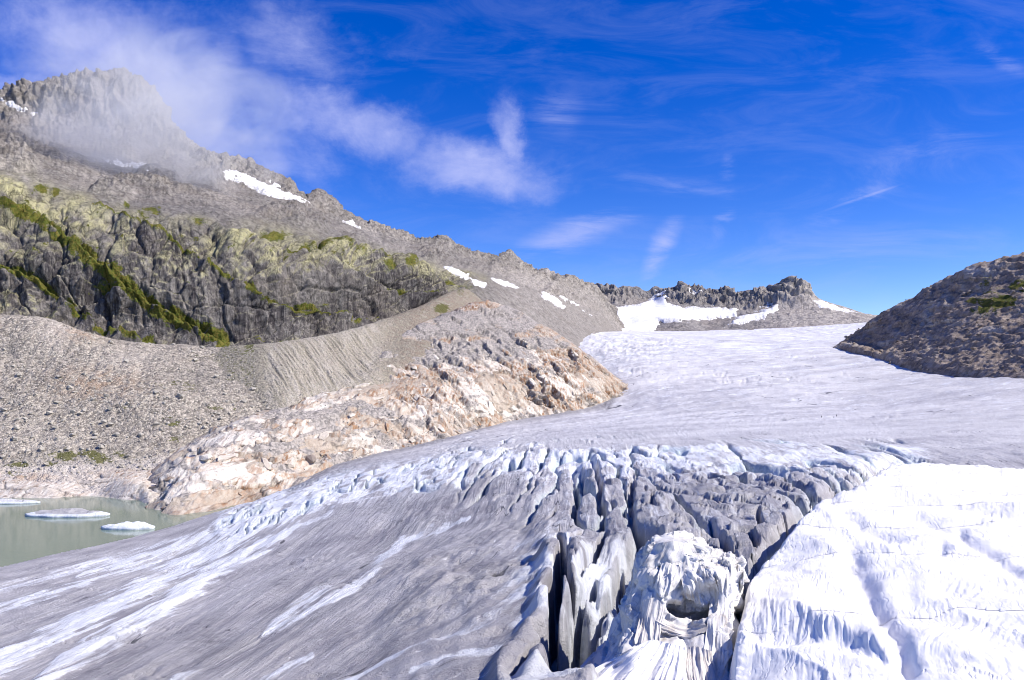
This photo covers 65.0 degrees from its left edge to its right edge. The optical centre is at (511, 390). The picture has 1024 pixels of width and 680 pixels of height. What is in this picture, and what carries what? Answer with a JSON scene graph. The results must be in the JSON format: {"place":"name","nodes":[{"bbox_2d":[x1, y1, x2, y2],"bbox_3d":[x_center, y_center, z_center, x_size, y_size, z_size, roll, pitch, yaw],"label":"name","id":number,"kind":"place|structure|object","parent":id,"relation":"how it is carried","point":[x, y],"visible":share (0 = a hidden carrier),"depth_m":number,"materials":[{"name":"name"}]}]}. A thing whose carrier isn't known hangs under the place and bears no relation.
{"place":"outdoors","nodes":[
{"label":"outdoors","id":0,"kind":"place"},
{"bbox_2d":[0,470,159,503],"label":"rocky shore","id":1,"kind":"structure","parent":0,"point":[128,485],"depth_m":572.56,"materials":[{"name":"stone"}]},
{"bbox_2d":[0,496,235,566],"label":"lake","id":2,"kind":"structure","parent":0,"point":[23,537],"depth_m":449.04,"materials":[{"name":"liquid"}]},
{"bbox_2d":[0,498,40,503],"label":"iceberg","id":3,"kind":"object","parent":2,"relation":"on","point":[8,501],"visible":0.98,"depth_m":531.93,"materials":[{"name":"white ice"}]},
{"bbox_2d":[25,508,109,517],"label":"iceberg","id":4,"kind":"object","parent":2,"relation":"on","point":[71,513],"visible":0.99,"depth_m":475.84,"materials":[{"name":"white ice"}]},
{"bbox_2d":[101,521,154,529],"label":"iceberg","id":5,"kind":"object","parent":2,"relation":"on","point":[136,525],"visible":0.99,"depth_m":432.66,"materials":[{"name":"white ice"}]},
{"bbox_2d":[0,314,271,496],"bbox_3d":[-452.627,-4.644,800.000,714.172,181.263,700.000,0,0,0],"label":"talus slope","id":6,"kind":"structure","parent":0,"point":[82,404],"depth_m":713.70,"materials":[{"name":"stone"}]},
{"bbox_2d":[0,67,624,347],"bbox_3d":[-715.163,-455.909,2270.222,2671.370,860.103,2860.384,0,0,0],"label":"mountain side","id":7,"kind":"structure","parent":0,"point":[182,240],"depth_m":1193.11,"materials":[{"name":"stone"}]},
{"bbox_2d":[0,97,37,115],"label":"snow patch","id":8,"kind":"object","parent":7,"relation":"on","point":[13,105],"visible":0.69,"depth_m":1934.61,"materials":[{"name":"white snow"}]},
{"bbox_2d":[106,158,153,170],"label":"snow patch","id":9,"kind":"object","parent":7,"relation":"on","point":[121,164],"visible":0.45,"depth_m":1632.40,"materials":[{"name":"white snow"}]},
{"bbox_2d":[222,169,309,205],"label":"snow patch","id":10,"kind":"object","parent":7,"relation":"on","point":[264,188],"visible":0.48,"depth_m":1973.77,"materials":[{"name":"white snow"}]},
{"bbox_2d":[342,220,360,228],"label":"snow patch","id":11,"kind":"object","parent":7,"relation":"on","point":[352,222],"visible":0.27,"depth_m":2119.64,"materials":[{"name":"white snow"}]},
{"bbox_2d":[443,266,486,287],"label":"snow patch","id":12,"kind":"object","parent":7,"relation":"on","point":[461,274],"visible":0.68,"depth_m":1586.47,"materials":[{"name":"white snow"}]},
{"bbox_2d":[491,278,518,288],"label":"snow patch","id":13,"kind":"object","parent":7,"relation":"on","point":[503,283],"visible":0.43,"depth_m":1940.04,"materials":[{"name":"white snow"}]},
{"bbox_2d":[541,291,565,308],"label":"snow patch","id":14,"kind":"object","parent":7,"relation":"on","point":[552,299],"visible":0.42,"depth_m":2296.93,"materials":[{"name":"white snow"}]},
{"bbox_2d":[559,295,578,305],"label":"snow patch","id":15,"kind":"object","parent":7,"relation":"on","point":[565,299],"visible":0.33,"depth_m":2511.59,"materials":[{"name":"white snow"}]},
{"bbox_2d":[212,289,481,408],"bbox_3d":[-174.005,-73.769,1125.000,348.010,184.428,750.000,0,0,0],"label":"moraine","id":16,"kind":"structure","parent":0,"point":[283,374],"depth_m":865.45,"materials":[{"name":"grey gravel"}]},
{"bbox_2d":[145,299,628,514],"bbox_3d":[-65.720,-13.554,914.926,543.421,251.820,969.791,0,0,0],"label":"rock outcrop","id":17,"kind":"object","parent":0,"point":[485,363],"visible":0.77,"depth_m":799.78,"materials":[{"name":"stone"}]},
{"bbox_2d":[305,454,315,462],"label":"boulder","id":18,"kind":"object","parent":17,"relation":"on","point":[311,458],"visible":1,"depth_m":625.24,"materials":[{"name":"stone"}]},
{"bbox_2d":[0,322,1023,679],"bbox_3d":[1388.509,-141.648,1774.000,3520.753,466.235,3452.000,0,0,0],"label":"glacier","id":19,"kind":"object","parent":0,"point":[506,550],"visible":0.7,"depth_m":252.08,"materials":[{"name":"white ice"}]},
{"bbox_2d":[580,530,749,679],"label":"wrapped ice mound","id":20,"kind":"object","parent":19,"relation":"on","point":[681,608],"visible":0.98,"depth_m":101.46,"materials":[{"name":"white fabric"}]},
{"bbox_2d":[729,462,1023,679],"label":"fleece cover","id":21,"kind":"object","parent":19,"relation":"on","point":[868,579],"visible":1,"depth_m":102.74,"materials":[{"name":"white fabric"}]},
{"bbox_2d":[595,276,876,330],"bbox_3d":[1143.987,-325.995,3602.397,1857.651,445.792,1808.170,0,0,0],"label":"mountain ridge","id":22,"kind":"structure","parent":0,"point":[793,297],"depth_m":3735.50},
{"bbox_2d":[616,290,738,330],"bbox_3d":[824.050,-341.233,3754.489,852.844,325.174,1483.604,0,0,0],"label":"snow patch","id":23,"kind":"object","parent":22,"relation":"on","point":[652,312],"visible":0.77,"depth_m":3588.15,"materials":[{"name":"white snow"}]},
{"bbox_2d":[724,302,778,327],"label":"snow patch","id":24,"kind":"object","parent":22,"relation":"on","point":[748,318],"visible":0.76,"depth_m":3536.57,"materials":[{"name":"white snow"}]},
{"bbox_2d":[813,300,856,312],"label":"snow patch","id":25,"kind":"object","parent":22,"relation":"on","point":[822,304],"visible":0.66,"depth_m":3664.84,"materials":[{"name":"white snow"}]},
{"bbox_2d":[833,252,1023,378],"bbox_3d":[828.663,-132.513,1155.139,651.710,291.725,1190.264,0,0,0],"label":"hill","id":26,"kind":"structure","parent":0,"point":[967,321],"depth_m":1141.76,"materials":[{"name":"stone"}]}
]}

